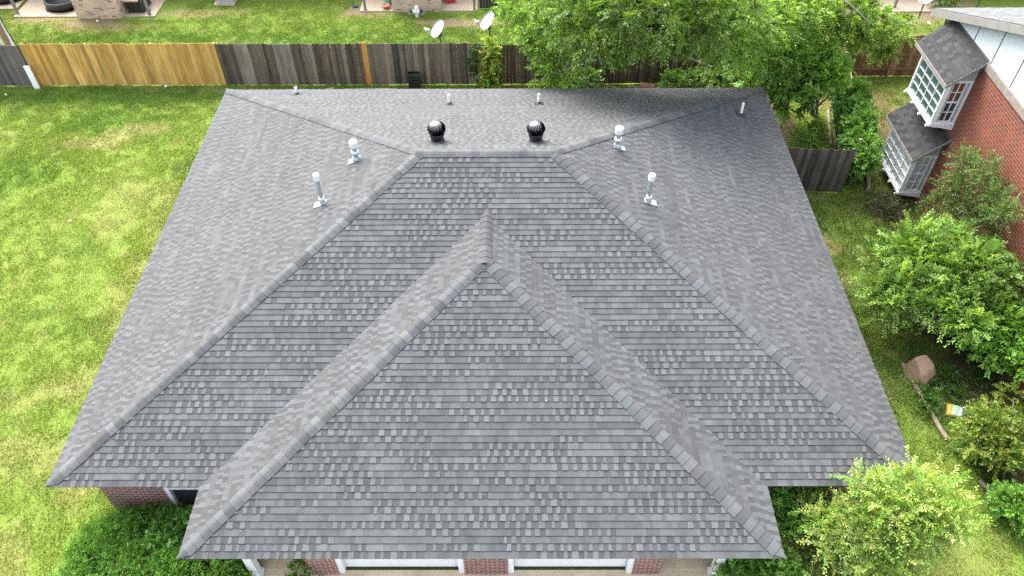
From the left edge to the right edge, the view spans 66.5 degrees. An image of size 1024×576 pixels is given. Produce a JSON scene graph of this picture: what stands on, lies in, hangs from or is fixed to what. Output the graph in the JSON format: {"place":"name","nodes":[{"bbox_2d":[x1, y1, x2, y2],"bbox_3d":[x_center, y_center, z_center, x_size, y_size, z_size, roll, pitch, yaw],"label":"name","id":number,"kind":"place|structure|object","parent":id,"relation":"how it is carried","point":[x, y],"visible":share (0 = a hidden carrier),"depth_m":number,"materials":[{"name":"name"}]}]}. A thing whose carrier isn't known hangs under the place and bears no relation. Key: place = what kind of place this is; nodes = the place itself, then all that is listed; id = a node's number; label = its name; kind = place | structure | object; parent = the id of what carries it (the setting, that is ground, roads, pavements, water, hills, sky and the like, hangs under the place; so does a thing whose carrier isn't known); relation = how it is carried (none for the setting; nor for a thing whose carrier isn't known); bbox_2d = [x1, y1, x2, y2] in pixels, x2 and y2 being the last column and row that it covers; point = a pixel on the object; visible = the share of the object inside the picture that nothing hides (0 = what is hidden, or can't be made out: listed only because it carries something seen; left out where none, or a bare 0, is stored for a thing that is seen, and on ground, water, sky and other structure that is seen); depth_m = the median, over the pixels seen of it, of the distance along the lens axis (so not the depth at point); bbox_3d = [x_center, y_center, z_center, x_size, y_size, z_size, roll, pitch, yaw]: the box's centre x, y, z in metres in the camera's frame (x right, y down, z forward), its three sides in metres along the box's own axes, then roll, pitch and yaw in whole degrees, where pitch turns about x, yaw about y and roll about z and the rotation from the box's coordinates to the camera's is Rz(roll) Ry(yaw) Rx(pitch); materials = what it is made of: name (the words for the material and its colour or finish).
{"place":"outdoors","nodes":[
{"label":"outdoors","id":0,"kind":"place"},
{"bbox_2d":[350,88,396,88],"bbox_3d":[-5.634,-7.926,31.143,2.100,0.030,0.090,-1,47,-1],"label":"loose board","id":1,"kind":"object","parent":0,"point":[373,88],"visible":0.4,"depth_m":31.15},
{"bbox_2d":[263,570,707,575],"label":"driveway","id":2,"kind":"structure","parent":0,"point":[515,573],"depth_m":17.57,"materials":[{"name":"concrete"}]},
{"bbox_2d":[0,0,1023,575],"bbox_3d":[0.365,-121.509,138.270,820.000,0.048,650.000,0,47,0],"label":"ground","id":3,"kind":"structure","parent":0,"point":[172,10],"depth_m":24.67,"materials":[{"name":"green plant"}]},
{"bbox_2d":[0,17,16,45],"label":"utility pole","id":4,"kind":"object","parent":3,"relation":"on","point":[5,35],"visible":0.38,"depth_m":31.61,"materials":[{"name":"brown wood"}]},
{"bbox_2d":[0,0,24,9],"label":"patio","id":5,"kind":"structure","parent":3,"relation":"on","point":[19,3],"depth_m":36.00,"materials":[{"name":"concrete"}]},
{"bbox_2d":[0,0,21,4],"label":"round tub","id":6,"kind":"object","parent":5,"relation":"on","point":[3,2],"visible":0.86,"depth_m":36.08,"materials":[{"name":"black plastic"}]},
{"bbox_2d":[0,44,32,85],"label":"wooden fence","id":7,"kind":"object","parent":3,"relation":"on","point":[13,62],"visible":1,"depth_m":30.84,"materials":[{"name":"grey wood"}]},
{"bbox_2d":[23,66,39,88],"bbox_3d":[-19.035,-8.337,31.009,0.240,1.050,0.090,0,47,0],"label":"marker post","id":8,"kind":"object","parent":3,"relation":"on","point":[32,78],"visible":1,"depth_m":30.96,"materials":[{"name":"white plastic"}]},
{"bbox_2d":[14,0,77,17],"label":"patio","id":9,"kind":"structure","parent":3,"relation":"on","point":[33,8],"depth_m":35.50,"materials":[{"name":"concrete"}]},
{"bbox_2d":[43,0,73,12],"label":"round tub","id":10,"kind":"object","parent":9,"relation":"on","point":[58,6],"visible":0.9,"depth_m":35.53,"materials":[{"name":"black plastic"}]},
{"bbox_2d":[18,42,226,85],"bbox_3d":[-15.265,-8.817,30.839,7.574,1.920,0.164,0,47,0],"label":"wooden fence","id":11,"kind":"object","parent":3,"relation":"on","point":[84,64],"visible":1,"depth_m":30.74,"materials":[{"name":"brown wood"}]},
{"bbox_2d":[123,0,165,16],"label":"patio","id":12,"kind":"structure","parent":3,"relation":"on","point":[155,6],"depth_m":35.57,"materials":[{"name":"concrete"}]},
{"bbox_2d":[121,0,151,12],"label":"patio bench","id":13,"kind":"object","parent":12,"relation":"on","point":[135,6],"visible":0.94,"depth_m":35.31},
{"bbox_2d":[49,500,259,575],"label":"clipped hedge","id":14,"kind":"object","parent":3,"relation":"on","point":[89,549],"visible":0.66,"depth_m":16.99,"materials":[{"name":"green plant"}]},
{"bbox_2d":[145,504,192,553],"bbox_3d":[-7.496,5.618,17.476,1.066,1.448,1.131,-10,47,-9],"label":"broadleaf plant","id":15,"kind":"object","parent":3,"relation":"on","point":[167,536],"visible":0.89,"depth_m":17.14,"materials":[{"name":"green plant"}]},
{"bbox_2d":[214,0,236,5],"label":"air conditioner","id":16,"kind":"object","parent":3,"relation":"on","point":[225,2],"visible":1,"depth_m":35.96,"materials":[{"name":"metal"}]},
{"bbox_2d":[284,559,323,575],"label":"weed","id":17,"kind":"object","parent":3,"relation":"on","point":[298,561],"visible":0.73,"depth_m":17.35,"materials":[{"name":"green plant"}]},
{"bbox_2d":[214,42,495,84],"bbox_3d":[-6.027,-8.832,30.792,10.880,1.917,0.164,0,47,0],"label":"wooden fence","id":18,"kind":"object","parent":3,"relation":"on","point":[235,60],"visible":0.95,"depth_m":30.69,"materials":[{"name":"grey wood"}]},
{"bbox_2d":[467,43,479,82],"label":"ivy","id":19,"kind":"object","parent":18,"relation":"attached to","point":[471,69],"visible":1,"depth_m":30.49,"materials":[{"name":"green plant"}]},
{"bbox_2d":[360,0,392,11],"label":"patio","id":20,"kind":"structure","parent":3,"relation":"on","point":[373,5],"depth_m":35.73,"materials":[{"name":"concrete"}]},
{"bbox_2d":[382,3,389,8],"bbox_3d":[-5.746,-12.838,35.612,0.380,0.180,0.380,0,47,0],"label":"clay pot","id":21,"kind":"object","parent":20,"relation":"on","point":[385,5],"visible":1,"depth_m":35.56,"materials":[{"name":"orange ceramic"}]},
{"bbox_2d":[407,71,420,88],"bbox_3d":[-3.885,-8.223,31.006,0.490,0.650,0.300,0,47,0],"label":"plastic crate","id":22,"kind":"object","parent":3,"relation":"on","point":[414,82],"visible":0.97,"depth_m":30.90,"materials":[{"name":"black plastic"}]},
{"bbox_2d":[408,5,423,16],"bbox_3d":[-4.277,-12.313,35.003,0.729,0.550,0.366,0,47,0],"label":"drain cleanout","id":23,"kind":"object","parent":3,"relation":"on","point":[416,12],"visible":1,"depth_m":34.93,"materials":[{"name":"white plastic"}]},
{"bbox_2d":[424,19,443,42],"bbox_3d":[-3.125,-10.177,32.234,0.612,1.636,0.822,27,52,23],"label":"satellite dish","id":24,"kind":"object","parent":3,"relation":"on","point":[437,27],"visible":0.98,"depth_m":32.00,"materials":[{"name":"grey metal"}]},
{"bbox_2d":[10,0,897,18],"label":"brick apartment row","id":25,"kind":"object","parent":3,"relation":"on","point":[100,9],"visible":1,"depth_m":35.16,"materials":[{"name":"brick"}]},
{"bbox_2d":[442,0,477,11],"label":"patio","id":26,"kind":"structure","parent":3,"relation":"on","point":[462,6],"depth_m":35.75,"materials":[{"name":"concrete"}]},
{"bbox_2d":[445,0,454,2],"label":"red box","id":27,"kind":"object","parent":26,"relation":"on","point":[449,1],"visible":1,"depth_m":35.90,"materials":[{"name":"plastic"}]},
{"bbox_2d":[44,87,919,575],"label":"brick house","id":28,"kind":"structure","parent":3,"relation":"on","point":[486,331],"depth_m":17.64,"materials":[{"name":"grey"}]},
{"bbox_2d":[163,487,198,507],"bbox_3d":[-7.112,4.593,17.806,1.540,1.800,0.200,0,47,0],"label":"window","id":29,"kind":"structure","parent":28,"relation":"in","point":[188,495],"depth_m":17.98,"materials":[{"name":"black glass"}]},
{"bbox_2d":[334,559,464,572],"bbox_3d":[-2.474,5.634,16.896,2.820,2.110,0.190,0,47,0],"label":"garage door","id":30,"kind":"structure","parent":28,"relation":"in","point":[342,564],"depth_m":17.51,"materials":[{"name":"white paint"}]},
{"bbox_2d":[508,559,634,572],"bbox_3d":[1.296,5.624,16.879,2.780,2.110,0.190,0,47,0],"label":"garage door","id":31,"kind":"structure","parent":28,"relation":"in","point":[628,564],"depth_m":17.50,"materials":[{"name":"white paint"}]},
{"bbox_2d":[473,11,493,36],"bbox_3d":[-1.107,-10.575,32.543,0.642,1.718,0.862,29,53,25],"label":"satellite dish","id":32,"kind":"object","parent":3,"relation":"on","point":[486,21],"visible":0.94,"depth_m":32.30,"materials":[{"name":"grey metal"}]},
{"bbox_2d":[257,559,712,569],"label":"porch slab","id":33,"kind":"structure","parent":3,"relation":"on","point":[667,564],"depth_m":17.68,"materials":[{"name":"concrete"}]},
{"bbox_2d":[475,35,503,88],"bbox_3d":[-0.861,-8.734,30.388,1.088,2.298,1.114,-30,54,-25],"label":"climbing vine","id":34,"kind":"object","parent":3,"relation":"on","point":[492,64],"visible":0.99,"depth_m":30.35,"materials":[{"name":"green plant"}]},
{"bbox_2d":[479,0,499,7],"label":"privacy screen","id":35,"kind":"object","parent":3,"relation":"on","point":[490,5],"visible":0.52,"depth_m":35.51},
{"bbox_2d":[558,64,733,87],"bbox_3d":[5.156,-7.827,30.046,6.952,1.524,1.643,0,47,0],"label":"shrub","id":36,"kind":"object","parent":3,"relation":"on","point":[682,76],"visible":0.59,"depth_m":29.77,"materials":[{"name":"green plant"}]},
{"bbox_2d":[639,82,654,87],"bbox_3d":[5.335,-7.921,30.858,0.580,0.374,0.380,11,48,10],"label":"cut log","id":37,"kind":"object","parent":3,"relation":"on","point":[646,85],"visible":0.56,"depth_m":30.70,"materials":[{"name":"brown wood"}]},
{"bbox_2d":[488,0,814,89],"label":"tree","id":38,"kind":"object","parent":3,"relation":"on","point":[661,30],"visible":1,"depth_m":23.71,"materials":[{"name":"green plant"}]},
{"bbox_2d":[498,42,841,83],"bbox_3d":[6.087,-8.845,30.756,13.263,1.870,0.164,0,47,0],"label":"wooden fence","id":39,"kind":"object","parent":3,"relation":"on","point":[516,60],"visible":0.18,"depth_m":30.87,"materials":[{"name":"wood"}]},
{"bbox_2d":[709,541,810,575],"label":"bright shrub","id":40,"kind":"object","parent":3,"relation":"on","point":[757,567],"visible":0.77,"depth_m":16.58,"materials":[{"name":"green plant"}]},
{"bbox_2d":[732,25,827,128],"bbox_3d":[9.645,-7.652,28.300,3.233,3.811,3.181,0,47,0],"label":"broadleaf shrub","id":41,"kind":"object","parent":3,"relation":"on","point":[780,90],"visible":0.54,"depth_m":27.48,"materials":[{"name":"green plant"}]},
{"bbox_2d":[794,127,818,148],"bbox_3d":[10.740,-5.447,28.393,0.817,0.566,1.032,0,47,0],"label":"weed","id":42,"kind":"object","parent":3,"relation":"on","point":[811,137],"visible":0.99,"depth_m":28.31,"materials":[{"name":"green plant"}]},
{"bbox_2d":[769,486,855,556],"bbox_3d":[6.446,5.086,17.688,2.470,1.759,2.128,-10,47,-9],"label":"dark shrub","id":43,"kind":"object","parent":3,"relation":"on","point":[782,504],"visible":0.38,"depth_m":17.26,"materials":[{"name":"green plant"}]},
{"bbox_2d":[778,521,857,575],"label":"olive shrub","id":44,"kind":"object","parent":3,"relation":"on","point":[800,550],"visible":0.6,"depth_m":16.77,"materials":[{"name":"green plant"}]},
{"bbox_2d":[805,119,830,137],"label":"weed","id":45,"kind":"object","parent":3,"relation":"on","point":[816,123],"visible":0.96,"depth_m":28.72,"materials":[{"name":"green plant"}]},
{"bbox_2d":[788,147,856,191],"bbox_3d":[9.678,-3.966,26.123,3.063,1.878,0.165,2,47,2],"label":"wooden fence","id":46,"kind":"object","parent":3,"relation":"on","point":[826,171],"visible":0.7,"depth_m":25.91,"materials":[{"name":"grey wood"}]},
{"bbox_2d":[789,43,856,114],"bbox_3d":[11.012,-7.246,28.387,2.596,3.081,1.993,-5,47,-5],"label":"leafy sapling","id":47,"kind":"object","parent":3,"relation":"on","point":[832,70],"visible":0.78,"depth_m":27.55,"materials":[{"name":"green plant"}]},
{"bbox_2d":[768,0,920,67],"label":"slender tree","id":48,"kind":"object","parent":3,"relation":"on","point":[841,23],"visible":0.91,"depth_m":26.85,"materials":[{"name":"green plant"}]},
{"bbox_2d":[827,41,861,179],"bbox_3d":[11.979,-6.602,28.545,0.601,1.950,6.402,9,47,9],"label":"tree","id":49,"kind":"object","parent":3,"relation":"on","point":[835,136],"visible":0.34,"depth_m":28.69,"materials":[{"name":"green plant"}]},
{"bbox_2d":[828,75,884,182],"bbox_3d":[12.043,-5.593,27.493,1.653,2.105,5.460,6,47,6],"label":"ivy","id":50,"kind":"object","parent":3,"relation":"on","point":[869,154],"visible":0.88,"depth_m":26.62,"materials":[{"name":"green plant"}]},
{"bbox_2d":[866,173,870,192],"bbox_3d":[12.437,-4.068,27.319,0.168,0.167,2.167,11,48,11],"label":"log","id":51,"kind":"object","parent":3,"relation":"on","point":[868,183],"visible":0.34,"depth_m":26.79,"materials":[{"name":"brown wood"}]},
{"bbox_2d":[853,185,913,223],"bbox_3d":[12.148,-2.785,25.682,1.987,0.858,1.741,0,47,0],"label":"shrub","id":52,"kind":"object","parent":3,"relation":"on","point":[883,203],"visible":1,"depth_m":25.66,"materials":[{"name":"brown plant"}]},
{"bbox_2d":[843,35,926,78],"bbox_3d":[17.288,-9.129,30.948,8.750,1.870,0.182,0,47,0],"label":"wooden fence","id":53,"kind":"object","parent":3,"relation":"on","point":[907,65],"visible":0.08,"depth_m":31.22,"materials":[{"name":"brown wood"}]},
{"bbox_2d":[787,445,995,575],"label":"variegated shrub","id":54,"kind":"object","parent":3,"relation":"on","point":[923,510],"visible":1,"depth_m":15.66,"materials":[{"name":"green plant"}]},
{"bbox_2d":[872,0,939,12],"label":"patio","id":55,"kind":"structure","parent":3,"relation":"on","point":[909,6],"depth_m":35.54,"materials":[{"name":"concrete"}]},
{"bbox_2d":[903,355,935,387],"bbox_3d":[11.101,2.213,21.198,0.744,0.975,0.811,-18,49,-23],"label":"boulder","id":56,"kind":"object","parent":3,"relation":"on","point":[922,368],"visible":0.93,"depth_m":20.90,"materials":[{"name":"stone"}]},
{"bbox_2d":[916,0,931,23],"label":"satellite dish","id":57,"kind":"object","parent":3,"relation":"on","point":[923,2],"visible":1,"depth_m":33.62,"materials":[{"name":"grey metal"}]},
{"bbox_2d":[901,362,948,439],"bbox_3d":[10.906,2.962,20.717,0.148,0.132,2.429,-5,47,-5],"label":"log","id":58,"kind":"object","parent":3,"relation":"on","point":[938,425],"visible":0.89,"depth_m":20.26,"materials":[{"name":"brown wood"}]},
{"bbox_2d":[847,204,1023,353],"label":"flowering shrub tree","id":59,"kind":"object","parent":3,"relation":"on","point":[960,264],"visible":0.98,"depth_m":20.78,"materials":[{"name":"green plant"}]},
{"bbox_2d":[929,0,963,7],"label":"bush","id":60,"kind":"object","parent":3,"relation":"on","point":[945,4],"visible":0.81,"depth_m":35.10,"materials":[{"name":"green plant"}]},
{"bbox_2d":[882,7,1023,401],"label":"brick house","id":61,"kind":"structure","parent":3,"relation":"on","point":[967,82],"depth_m":23.02,"materials":[{"name":"red brick"}]},
{"bbox_2d":[882,102,951,196],"bbox_3d":[13.083,-4.614,25.831,0.935,2.500,2.504,0,47,0],"label":"bay window","id":62,"kind":"structure","parent":61,"relation":"in","point":[911,149],"depth_m":25.49,"materials":[{"name":"white paint"}]},
{"bbox_2d":[904,20,989,129],"bbox_3d":[13.070,-6.467,23.867,0.935,2.500,2.504,0,47,0],"label":"bay window","id":63,"kind":"structure","parent":61,"relation":"in","point":[950,62],"depth_m":23.50,"materials":[{"name":"white paint"}]},
{"bbox_2d":[946,404,967,418],"bbox_3d":[11.714,3.241,20.436,0.645,0.114,0.403,17,49,15],"label":"garden sack","id":64,"kind":"object","parent":3,"relation":"on","point":[955,411],"visible":0.67,"depth_m":20.43,"materials":[{"name":"plastic"}]},
{"bbox_2d":[909,361,1023,543],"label":"ground cover","id":65,"kind":"object","parent":3,"relation":"on","point":[931,398],"visible":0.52,"depth_m":20.69,"materials":[{"name":"green plant"}]},
{"bbox_2d":[915,138,1023,239],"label":"upright shrub","id":66,"kind":"object","parent":3,"relation":"on","point":[973,161],"visible":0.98,"depth_m":21.83,"materials":[{"name":"green plant"}]},
{"bbox_2d":[945,379,1023,481],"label":"yellowing shrub","id":67,"kind":"object","parent":3,"relation":"on","point":[993,431],"visible":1,"depth_m":18.74,"materials":[{"name":"green plant"}]},
{"bbox_2d":[950,285,1023,382],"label":"rounded shrub","id":68,"kind":"object","parent":3,"relation":"on","point":[1010,338],"visible":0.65,"depth_m":20.29,"materials":[{"name":"green plant"}]},
{"bbox_2d":[978,479,1018,526],"bbox_3d":[11.635,5.151,18.665,0.138,0.122,1.294,-14,48,-13],"label":"log","id":69,"kind":"object","parent":3,"relation":"on","point":[981,482],"visible":0.23,"depth_m":18.96,"materials":[{"name":"brown wood"}]},
{"bbox_2d":[986,478,1023,538],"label":"shrub","id":70,"kind":"object","parent":3,"relation":"on","point":[1014,492],"visible":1,"depth_m":18.01,"materials":[{"name":"green plant"}]}
]}

